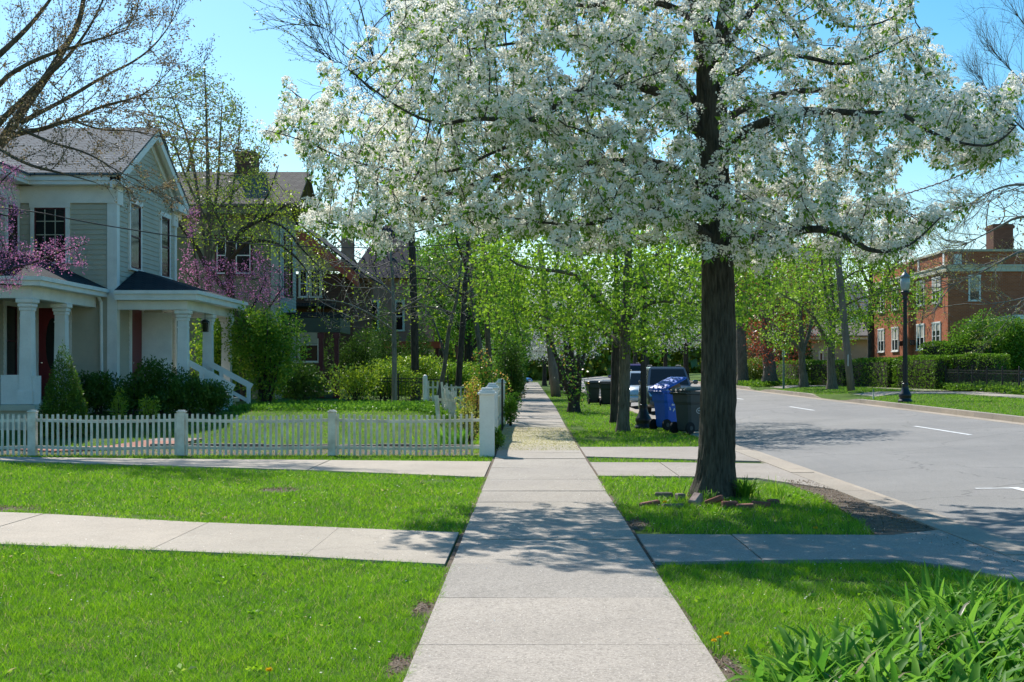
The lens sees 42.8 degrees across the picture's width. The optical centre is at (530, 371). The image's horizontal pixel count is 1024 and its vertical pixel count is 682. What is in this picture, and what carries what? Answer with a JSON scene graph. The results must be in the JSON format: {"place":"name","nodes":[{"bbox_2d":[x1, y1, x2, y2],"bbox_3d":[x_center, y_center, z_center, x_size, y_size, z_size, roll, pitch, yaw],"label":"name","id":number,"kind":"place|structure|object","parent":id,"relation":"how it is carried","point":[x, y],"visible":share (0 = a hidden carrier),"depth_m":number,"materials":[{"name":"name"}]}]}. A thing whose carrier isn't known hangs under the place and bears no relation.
{"place":"outdoors","nodes":[
{"label":"outdoors","id":0,"kind":"place"},
{"bbox_2d":[0,540,454,681],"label":"lawn grass","id":1,"kind":"structure","parent":0,"point":[40,585],"depth_m":8.34,"materials":[{"name":"plant"}]},
{"bbox_2d":[0,512,458,566],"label":"cross path","id":2,"kind":"structure","parent":0,"point":[425,547],"depth_m":12.12,"materials":[{"name":"concrete"}]},
{"bbox_2d":[0,461,485,533],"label":"lawn grass","id":3,"kind":"structure","parent":0,"point":[375,517],"depth_m":16.38,"materials":[{"name":"plant"}]},
{"bbox_2d":[11,409,478,449],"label":"lawn grass","id":4,"kind":"structure","parent":0,"point":[314,411],"depth_m":30.83,"materials":[{"name":"plant"}]},
{"bbox_2d":[0,457,490,478],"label":"fence side path","id":5,"kind":"structure","parent":0,"point":[470,469],"depth_m":21.80,"materials":[{"name":"concrete"}]},
{"bbox_2d":[0,207,541,247],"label":"service wire","id":6,"kind":"object","parent":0,"point":[225,241],"visible":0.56,"depth_m":35.19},
{"bbox_2d":[0,373,1023,681],"bbox_3d":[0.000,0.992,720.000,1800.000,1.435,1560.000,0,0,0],"label":"ground","id":7,"kind":"structure","parent":0,"point":[848,395],"depth_m":13.69,"materials":[{"name":"plant"}]},
{"bbox_2d":[0,160,88,293],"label":"redbud tree","id":8,"kind":"object","parent":7,"relation":"on","point":[31,262],"visible":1,"depth_m":26.77,"materials":[{"name":"pink plant"}]},
{"bbox_2d":[37,340,93,437],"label":"dwarf conifer","id":9,"kind":"object","parent":7,"relation":"on","point":[54,391],"visible":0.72,"depth_m":29.41,"materials":[{"name":"green plant"}]},
{"bbox_2d":[72,369,123,413],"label":"garden shrub","id":10,"kind":"object","parent":7,"relation":"on","point":[93,387],"visible":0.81,"depth_m":34.05,"materials":[{"name":"green plant"}]},
{"bbox_2d":[0,128,252,429],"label":"clapboard house","id":11,"kind":"structure","parent":7,"relation":"on","point":[123,303],"depth_m":35.59,"materials":[{"name":"grey"}]},
{"bbox_2d":[3,300,18,374],"bbox_3d":[-13.900,-0.865,35.025,0.100,2.050,1.030,0,0,0],"label":"window","id":12,"kind":"structure","parent":11,"relation":"in","point":[11,309],"depth_m":34.99,"materials":[{"name":"glass"}]},
{"bbox_2d":[5,199,19,251],"bbox_3d":[-13.900,-3.770,35.085,0.100,1.660,0.950,0,0,0],"label":"window","id":13,"kind":"structure","parent":11,"relation":"in","point":[17,218],"depth_m":35.13,"materials":[{"name":"white paint"}]},
{"bbox_2d":[29,203,70,263],"bbox_3d":[-13.077,-3.770,35.550,1.148,1.660,0.100,0,0,0],"label":"window","id":14,"kind":"structure","parent":11,"relation":"in","point":[41,225],"depth_m":35.58,"materials":[{"name":"glass"}]},
{"bbox_2d":[35,302,71,398],"bbox_3d":[-13.006,-0.575,35.556,1.061,2.650,0.089,0,0,0],"label":"door","id":15,"kind":"structure","parent":11,"relation":"in","point":[44,315],"depth_m":35.56,"materials":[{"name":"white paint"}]},
{"bbox_2d":[128,199,143,271],"bbox_3d":[-11.250,-3.880,37.260,0.100,2.020,1.260,0,0,0],"label":"window","id":16,"kind":"structure","parent":11,"relation":"in","point":[135,217],"depth_m":37.22,"materials":[{"name":"glass"}]},
{"bbox_2d":[129,310,171,386],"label":"wall","id":17,"kind":"structure","parent":11,"relation":"in","point":[150,334],"depth_m":37.89,"materials":[{"name":"white paint"}]},
{"bbox_2d":[159,211,172,279],"bbox_3d":[-11.250,-3.880,40.300,0.100,2.020,1.180,0,0,0],"label":"window","id":18,"kind":"structure","parent":11,"relation":"in","point":[165,224],"depth_m":40.35,"materials":[{"name":"glass"}]},
{"bbox_2d":[96,371,160,414],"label":"garden shrub","id":19,"kind":"object","parent":7,"relation":"on","point":[132,396],"visible":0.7,"depth_m":34.02,"materials":[{"name":"green plant"}]},
{"bbox_2d":[0,0,260,238],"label":"russet budding tree","id":20,"kind":"object","parent":7,"relation":"on","point":[18,110],"visible":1,"depth_m":28.17,"materials":[{"name":"beige plant"}]},
{"bbox_2d":[132,355,186,413],"bbox_3d":[-9.701,0.330,34.422,1.579,1.587,0.976,0,0,0],"label":"garden shrub","id":21,"kind":"object","parent":7,"relation":"on","point":[154,374],"visible":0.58,"depth_m":34.25,"materials":[{"name":"green plant"}]},
{"bbox_2d":[152,370,215,415],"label":"garden shrub","id":22,"kind":"object","parent":7,"relation":"on","point":[177,396],"visible":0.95,"depth_m":33.63,"materials":[{"name":"green plant"}]},
{"bbox_2d":[85,83,304,237],"bbox_3d":[-16.212,-5.732,59.940,11.535,13.835,10.273,0,0,23],"label":"bare background tree","id":23,"kind":"object","parent":7,"relation":"on","point":[274,164],"visible":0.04,"depth_m":58.85,"materials":[{"name":"brown plant"}]},
{"bbox_2d":[0,550,415,677],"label":"lawn weeds","id":24,"kind":"object","parent":7,"relation":"on","point":[249,668],"visible":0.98,"depth_m":8.17,"materials":[{"name":"green plant"}]},
{"bbox_2d":[139,61,281,290],"bbox_3d":[-11.619,-5.425,47.038,5.652,12.462,6.704,0,0,0],"label":"tall leafy tree","id":25,"kind":"object","parent":7,"relation":"on","point":[207,217],"visible":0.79,"depth_m":46.77,"materials":[{"name":"green plant"}]},
{"bbox_2d":[195,378,234,414],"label":"garden shrub","id":26,"kind":"object","parent":7,"relation":"on","point":[220,397],"visible":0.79,"depth_m":33.98,"materials":[{"name":"green plant"}]},
{"bbox_2d":[189,294,251,390],"bbox_3d":[-10.696,-0.813,45.174,2.175,3.810,1.964,0,0,-31],"label":"garden shrub","id":27,"kind":"object","parent":7,"relation":"on","point":[218,340],"visible":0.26,"depth_m":44.78,"materials":[{"name":"green plant"}]},
{"bbox_2d":[177,203,294,400],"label":"redbud tree","id":28,"kind":"object","parent":7,"relation":"on","point":[242,392],"visible":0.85,"depth_m":43.40,"materials":[{"name":"pink plant"}]},
{"bbox_2d":[0,410,478,455],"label":"picket fence","id":29,"kind":"object","parent":7,"relation":"on","point":[181,447],"visible":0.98,"depth_m":24.16,"materials":[{"name":"white paint"}]},
{"bbox_2d":[0,449,478,455],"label":"soil bed","id":30,"kind":"object","parent":7,"relation":"on","point":[324,451],"visible":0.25,"depth_m":25.28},
{"bbox_2d":[0,453,494,460],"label":"lawn grass","id":31,"kind":"structure","parent":7,"relation":"on","point":[387,457],"depth_m":23.74,"materials":[{"name":"plant"}]},
{"bbox_2d":[178,165,330,396],"bbox_3d":[-9.737,-3.269,45.930,5.917,8.292,5.509,0,0,0],"label":"gnarled tree","id":32,"kind":"object","parent":7,"relation":"on","point":[230,254],"visible":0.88,"depth_m":45.85,"materials":[{"name":"green plant"}]},
{"bbox_2d":[177,151,351,398],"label":"olive house","id":33,"kind":"structure","parent":7,"relation":"on","point":[296,181],"depth_m":52.00,"materials":[{"name":"green"}]},
{"bbox_2d":[234,235,252,274],"bbox_3d":[-11.423,-4.651,51.950,0.808,1.623,0.100,0,0,0],"label":"window","id":34,"kind":"structure","parent":33,"relation":"in","point":[244,255],"depth_m":51.98,"materials":[{"name":"glass"}]},
{"bbox_2d":[221,299,311,402],"bbox_3d":[-8.086,-0.590,40.418,2.681,3.366,2.108,0,0,30],"label":"garden shrub","id":35,"kind":"object","parent":7,"relation":"on","point":[260,354],"visible":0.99,"depth_m":40.22,"materials":[{"name":"green plant"}]},
{"bbox_2d":[268,359,336,400],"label":"garden shrub","id":36,"kind":"object","parent":7,"relation":"on","point":[302,382],"visible":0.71,"depth_m":43.85,"materials":[{"name":"green plant"}]},
{"bbox_2d":[296,222,381,390],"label":"brown brick house","id":37,"kind":"structure","parent":7,"relation":"on","point":[302,305],"depth_m":66.00,"materials":[{"name":"beige brick"}]},
{"bbox_2d":[297,332,318,362],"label":"window","id":38,"kind":"structure","parent":37,"relation":"in","point":[314,358],"depth_m":65.97,"materials":[{"name":"beige paint"}]},
{"bbox_2d":[229,398,463,418],"bbox_3d":[-5.038,1.142,38.451,6.472,0.658,6.278,0,0,0],"label":"ground cover","id":39,"kind":"object","parent":7,"relation":"on","point":[428,406],"visible":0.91,"depth_m":36.03,"materials":[{"name":"green plant"}]},
{"bbox_2d":[319,359,386,400],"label":"garden shrub","id":40,"kind":"object","parent":7,"relation":"on","point":[359,385],"visible":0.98,"depth_m":41.92,"materials":[{"name":"green plant"}]},
{"bbox_2d":[324,324,381,396],"bbox_3d":[-7.720,-0.498,56.932,2.796,3.190,1.673,0,0,0],"label":"shrub","id":41,"kind":"object","parent":7,"relation":"on","point":[362,355],"visible":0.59,"depth_m":56.80,"materials":[{"name":"green plant"}]},
{"bbox_2d":[245,0,475,400],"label":"bare tall tree","id":42,"kind":"object","parent":7,"relation":"on","point":[414,339],"visible":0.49,"depth_m":47.70,"materials":[{"name":"brown plant"}]},
{"bbox_2d":[358,301,409,395],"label":"arborvitae","id":43,"kind":"object","parent":7,"relation":"on","point":[382,336],"visible":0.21,"depth_m":59.76,"materials":[{"name":"green plant"}]},
{"bbox_2d":[301,247,474,403],"bbox_3d":[-4.731,-1.578,44.032,6.080,5.406,4.292,0,0,0],"label":"garden tree","id":44,"kind":"object","parent":7,"relation":"on","point":[445,356],"visible":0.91,"depth_m":43.94,"materials":[{"name":"green plant"}]},
{"bbox_2d":[300,245,476,401],"bbox_3d":[-4.620,-1.557,42.935,5.747,5.349,4.374,0,0,0],"label":"garden tree","id":45,"kind":"object","parent":7,"relation":"on","point":[394,360],"visible":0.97,"depth_m":42.94,"materials":[{"name":"green plant"}]},
{"bbox_2d":[341,224,442,366],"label":"pink brick house","id":46,"kind":"structure","parent":7,"relation":"on","point":[403,328],"depth_m":88.00,"materials":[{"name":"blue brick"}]},
{"bbox_2d":[354,358,430,400],"bbox_3d":[-5.013,0.294,47.190,2.856,1.607,1.942,0,0,0],"label":"garden shrub","id":47,"kind":"object","parent":7,"relation":"on","point":[402,373],"visible":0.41,"depth_m":46.88,"materials":[{"name":"green plant"}]},
{"bbox_2d":[378,353,448,398],"bbox_3d":[-4.575,0.174,50.091,2.901,1.840,1.837,0,0,0],"label":"garden shrub","id":48,"kind":"object","parent":7,"relation":"on","point":[428,371],"visible":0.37,"depth_m":49.84,"materials":[{"name":"green plant"}]},
{"bbox_2d":[434,382,455,419],"bbox_3d":[-2.316,0.842,36.481,0.536,1.093,5.869,0,0,-2],"label":"weathered fence","id":49,"kind":"object","parent":7,"relation":"on","point":[447,399],"visible":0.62,"depth_m":36.04,"materials":[{"name":"white paint"}]},
{"bbox_2d":[429,359,476,396],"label":"garden shrub","id":50,"kind":"object","parent":7,"relation":"on","point":[451,372],"visible":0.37,"depth_m":51.70,"materials":[{"name":"green plant"}]},
{"bbox_2d":[395,191,513,392],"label":"garden tree","id":51,"kind":"object","parent":7,"relation":"on","point":[459,369],"visible":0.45,"depth_m":49.91,"materials":[{"name":"green plant"}]},
{"bbox_2d":[399,214,525,369],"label":"background tree","id":52,"kind":"object","parent":7,"relation":"on","point":[468,338],"visible":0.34,"depth_m":75.59,"materials":[{"name":"green plant"}]},
{"bbox_2d":[394,197,540,362],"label":"background tree","id":53,"kind":"object","parent":7,"relation":"on","point":[441,303],"visible":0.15,"depth_m":79.43,"materials":[{"name":"green plant"}]},
{"bbox_2d":[431,222,513,371],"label":"garden tree","id":54,"kind":"object","parent":7,"relation":"on","point":[478,338],"visible":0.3,"depth_m":56.92,"materials":[{"name":"green plant"}]},
{"bbox_2d":[477,388,495,456],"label":"fence pillar","id":55,"kind":"structure","parent":7,"relation":"on","point":[486,421],"depth_m":24.02,"materials":[{"name":"white paint"}]},
{"bbox_2d":[463,348,513,403],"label":"garden shrub","id":56,"kind":"object","parent":7,"relation":"on","point":[486,374],"visible":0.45,"depth_m":43.96,"materials":[{"name":"green plant"}]},
{"bbox_2d":[447,200,531,379],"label":"garden tree","id":57,"kind":"object","parent":7,"relation":"on","point":[488,339],"visible":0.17,"depth_m":58.90,"materials":[{"name":"green plant"}]},
{"bbox_2d":[483,267,532,376],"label":"garden tree","id":58,"kind":"object","parent":7,"relation":"on","point":[500,337],"visible":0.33,"depth_m":61.56,"materials":[{"name":"green plant"}]},
{"bbox_2d":[492,340,528,405],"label":"arborvitae","id":59,"kind":"object","parent":7,"relation":"on","point":[516,381],"visible":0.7,"depth_m":51.85,"materials":[{"name":"green plant"}]},
{"bbox_2d":[537,243,560,396],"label":"grey utility pole","id":60,"kind":"object","parent":7,"relation":"on","point":[554,382],"visible":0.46,"depth_m":81.47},
{"bbox_2d":[509,260,613,393],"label":"blossoming street tree","id":61,"kind":"object","parent":7,"relation":"on","point":[559,348],"visible":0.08,"depth_m":91.80,"materials":[{"name":"green plant"}]},
{"bbox_2d":[520,274,609,412],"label":"multi stem tree","id":62,"kind":"object","parent":7,"relation":"on","point":[572,385],"visible":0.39,"depth_m":50.25,"materials":[{"name":"green plant"}]},
{"bbox_2d":[434,315,760,380],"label":"wood","id":63,"kind":"object","parent":7,"relation":"on","point":[594,367],"visible":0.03,"depth_m":237.40,"materials":[{"name":"green plant"}]},
{"bbox_2d":[537,188,701,422],"bbox_3d":[3.150,-2.163,40.069,5.885,7.702,6.529,0,0,0],"label":"maple tree","id":64,"kind":"object","parent":7,"relation":"on","point":[614,384],"visible":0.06,"depth_m":39.89,"materials":[{"name":"green plant"}]},
{"bbox_2d":[460,208,791,431],"bbox_3d":[2.624,-1.536,34.482,8.904,6.447,7.300,0,0,0],"label":"maple tree","id":65,"kind":"object","parent":7,"relation":"on","point":[623,326],"visible":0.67,"depth_m":33.34,"materials":[{"name":"green plant"}]},
{"bbox_2d":[250,0,1023,499],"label":"blossoming pear tree","id":66,"kind":"object","parent":7,"relation":"on","point":[510,120],"visible":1,"depth_m":15.07,"materials":[{"name":"white plant"}]},
{"bbox_2d":[634,264,650,429],"bbox_3d":[3.103,-0.775,35.800,0.500,4.750,0.500,0,0,0],"label":"street lamp","id":67,"kind":"object","parent":7,"relation":"on","point":[643,419],"visible":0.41,"depth_m":35.73,"materials":[{"name":"metal"}]},
{"bbox_2d":[648,377,686,430],"bbox_3d":[3.661,0.839,34.889,0.878,1.417,0.730,0,0,-35],"label":"recycling bin","id":68,"kind":"object","parent":7,"relation":"on","point":[664,406],"visible":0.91,"depth_m":34.66,"materials":[{"name":"blue plastic"}]},
{"bbox_2d":[647,268,701,379],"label":"blossoming street tree","id":69,"kind":"object","parent":7,"relation":"on","point":[685,363],"visible":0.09,"depth_m":107.84,"materials":[{"name":"green plant"}]},
{"bbox_2d":[669,386,700,433],"bbox_3d":[4.014,0.958,32.900,0.916,1.180,0.730,0,0,-40],"label":"rubbish bin","id":70,"kind":"object","parent":7,"relation":"on","point":[686,400],"visible":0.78,"depth_m":32.66,"materials":[{"name":"grey plastic"}]},
{"bbox_2d":[580,446,832,489],"bbox_3d":[2.502,1.603,22.400,2.965,0.123,10.400,0,0,0],"label":"second apron","id":71,"kind":"object","parent":7,"relation":"on","point":[756,468],"visible":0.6,"depth_m":21.32,"materials":[{"name":"concrete"}]},
{"bbox_2d":[669,47,820,385],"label":"grey trunk tree","id":72,"kind":"object","parent":7,"relation":"on","point":[742,371],"visible":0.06,"depth_m":81.73,"materials":[{"name":"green plant"}]},
{"bbox_2d":[735,133,835,380],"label":"tree","id":73,"kind":"object","parent":7,"relation":"on","point":[769,366],"visible":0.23,"depth_m":75.60,"materials":[{"name":"green plant"}]},
{"bbox_2d":[752,235,835,386],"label":"young maple","id":74,"kind":"object","parent":7,"relation":"on","point":[801,345],"visible":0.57,"depth_m":65.84,"materials":[{"name":"green plant"}]},
{"bbox_2d":[581,389,1023,562],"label":"curb","id":75,"kind":"structure","parent":7,"relation":"on","point":[1008,547],"depth_m":14.85,"materials":[{"name":"concrete"}]},
{"bbox_2d":[773,322,867,361],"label":"pale low house","id":76,"kind":"structure","parent":7,"relation":"on","point":[859,349],"depth_m":112.00,"materials":[{"name":"paint"}]},
{"bbox_2d":[637,530,1023,585],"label":"apron","id":77,"kind":"object","parent":7,"relation":"on","point":[723,548],"visible":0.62,"depth_m":11.29,"materials":[{"name":"concrete"}]},
{"bbox_2d":[806,359,856,385],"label":"clipped hedge","id":78,"kind":"object","parent":7,"relation":"on","point":[818,371],"visible":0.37,"depth_m":74.01,"materials":[{"name":"green plant"}]},
{"bbox_2d":[821,117,854,390],"bbox_3d":[13.412,-5.336,56.992,1.505,12.339,0.345,0,0,0],"label":"utility pole","id":79,"kind":"object","parent":7,"relation":"on","point":[846,349],"visible":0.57,"depth_m":56.87,"materials":[{"name":"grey wood"}]},
{"bbox_2d":[690,380,1023,424],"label":"kerb far side","id":80,"kind":"structure","parent":7,"relation":"on","point":[1004,418],"depth_m":42.33,"materials":[{"name":"concrete"}]},
{"bbox_2d":[769,234,947,388],"bbox_3d":[14.835,-3.281,59.474,8.767,8.130,7.050,0,0,0],"label":"young maple","id":81,"kind":"object","parent":7,"relation":"on","point":[830,341],"visible":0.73,"depth_m":58.81,"materials":[{"name":"green plant"}]},
{"bbox_2d":[791,484,934,534],"bbox_3d":[3.647,1.556,15.710,0.695,0.001,6.580,0,0,0],"label":"worn soil strip","id":82,"kind":"object","parent":7,"relation":"on","point":[867,508],"visible":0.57,"depth_m":14.06,"materials":[{"name":"soil"}]},
{"bbox_2d":[786,479,928,531],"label":"leaf litter","id":83,"kind":"object","parent":82,"relation":"on","point":[859,507],"visible":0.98,"depth_m":14.51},
{"bbox_2d":[806,198,935,357],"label":"bare background tree","id":84,"kind":"object","parent":7,"relation":"on","point":[871,345],"visible":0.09,"depth_m":91.85,"materials":[{"name":"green plant"}]},
{"bbox_2d":[722,582,1023,681],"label":"daylily clump","id":85,"kind":"object","parent":7,"relation":"on","point":[896,648],"visible":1,"depth_m":6.06,"materials":[{"name":"green plant"}]},
{"bbox_2d":[852,357,898,387],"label":"clipped hedge","id":86,"kind":"object","parent":7,"relation":"on","point":[873,372],"visible":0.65,"depth_m":67.21,"materials":[{"name":"green plant"}]},
{"bbox_2d":[773,385,1010,395],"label":"drive aprons","id":87,"kind":"object","parent":7,"relation":"on","point":[912,392],"visible":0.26,"depth_m":55.25,"materials":[{"name":"concrete"}]},
{"bbox_2d":[898,269,911,402],"bbox_3d":[13.259,-1.262,46.200,0.500,4.750,0.500,0,0,0],"label":"street lamp","id":88,"kind":"object","parent":7,"relation":"on","point":[905,395],"visible":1,"depth_m":46.13,"materials":[{"name":"metal"}]},
{"bbox_2d":[891,354,953,389],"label":"clipped hedge","id":89,"kind":"object","parent":7,"relation":"on","point":[926,371],"visible":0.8,"depth_m":62.20,"materials":[{"name":"green plant"}]},
{"bbox_2d":[864,561,1023,630],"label":"daylily clump","id":90,"kind":"object","parent":7,"relation":"on","point":[929,594],"visible":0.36,"depth_m":7.63,"materials":[{"name":"green plant"}]},
{"bbox_2d":[873,224,1023,376],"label":"brick apartment building","id":91,"kind":"structure","parent":7,"relation":"on","point":[891,344],"depth_m":81.28,"materials":[{"name":"red brick"}]},
{"bbox_2d":[878,134,1023,370],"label":"bare spring tree","id":92,"kind":"object","parent":7,"relation":"on","point":[964,243],"visible":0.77,"depth_m":50.87,"materials":[{"name":"brown plant"}]},
{"bbox_2d":[918,339,1014,374],"bbox_3d":[21.425,-0.436,64.237,2.527,2.366,4.373,0,0,-30],"label":"clipped hedge","id":93,"kind":"object","parent":7,"relation":"on","point":[929,348],"visible":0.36,"depth_m":63.72,"materials":[{"name":"green plant"}]},
{"bbox_2d":[941,308,1005,354],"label":"garden shrub","id":94,"kind":"object","parent":7,"relation":"on","point":[965,336],"visible":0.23,"depth_m":63.65,"materials":[{"name":"green plant"}]},
{"bbox_2d":[947,352,1011,382],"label":"clipped hedge","id":95,"kind":"object","parent":7,"relation":"on","point":[982,361],"visible":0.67,"depth_m":60.51,"materials":[{"name":"green plant"}]},
{"bbox_2d":[938,380,1023,394],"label":"ground cover","id":96,"kind":"object","parent":7,"relation":"on","point":[985,388],"visible":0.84,"depth_m":55.62,"materials":[{"name":"green plant"}]},
{"bbox_2d":[945,366,1023,392],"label":"iron fence","id":97,"kind":"object","parent":7,"relation":"on","point":[1002,376],"visible":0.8,"depth_m":54.74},
{"bbox_2d":[950,0,1023,139],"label":"bare spring tree","id":98,"kind":"object","parent":7,"relation":"on","point":[988,63],"visible":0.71,"depth_m":74.98,"materials":[{"name":"brown plant"}]},
{"bbox_2d":[981,313,1023,382],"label":"garden shrub","id":99,"kind":"object","parent":7,"relation":"on","point":[1010,344],"visible":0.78,"depth_m":61.82,"materials":[{"name":"green plant"}]},
{"bbox_2d":[0,0,1023,318],"label":"sky","id":100,"kind":"structure","parent":0,"point":[257,61],"materials":[{"name":"blue"}]},
{"bbox_2d":[400,382,732,681],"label":"sidewalk","id":101,"kind":"structure","parent":0,"point":[580,574],"depth_m":9.13,"materials":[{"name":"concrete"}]},
{"bbox_2d":[496,427,577,449],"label":"fallen flowers","id":102,"kind":"object","parent":101,"relation":"on","point":[535,432],"visible":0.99,"depth_m":29.97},
{"bbox_2d":[544,390,697,446],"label":"lawn grass","id":103,"kind":"structure","parent":0,"point":[648,433],"depth_m":33.62,"materials":[{"name":"plant"}]},
{"bbox_2d":[597,473,874,534],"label":"lawn grass","id":104,"kind":"structure","parent":0,"point":[673,521],"depth_m":14.36,"materials":[{"name":"plant"}]},
{"bbox_2d":[581,376,1023,543],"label":"road","id":105,"kind":"structure","parent":0,"point":[897,454],"depth_m":25.30,"materials":[{"name":"asphalt"}]},
{"bbox_2d":[638,365,697,412],"bbox_3d":[5.330,0.653,51.263,2.280,1.848,4.775,0,0,0],"label":"parked suv","id":106,"kind":"object","parent":105,"relation":"on","point":[655,375],"visible":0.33,"depth_m":50.53,"materials":[{"name":"grey"}]},
{"bbox_2d":[649,558,1023,681],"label":"lawn grass","id":107,"kind":"structure","parent":0,"point":[757,592],"depth_m":9.09,"materials":[{"name":"plant"}]},
{"bbox_2d":[776,385,950,394],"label":"lawn grass","id":108,"kind":"structure","parent":0,"point":[862,388],"depth_m":62.29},
{"bbox_2d":[856,393,1023,415],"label":"lawn grass","id":109,"kind":"structure","parent":0,"point":[999,400],"depth_m":43.68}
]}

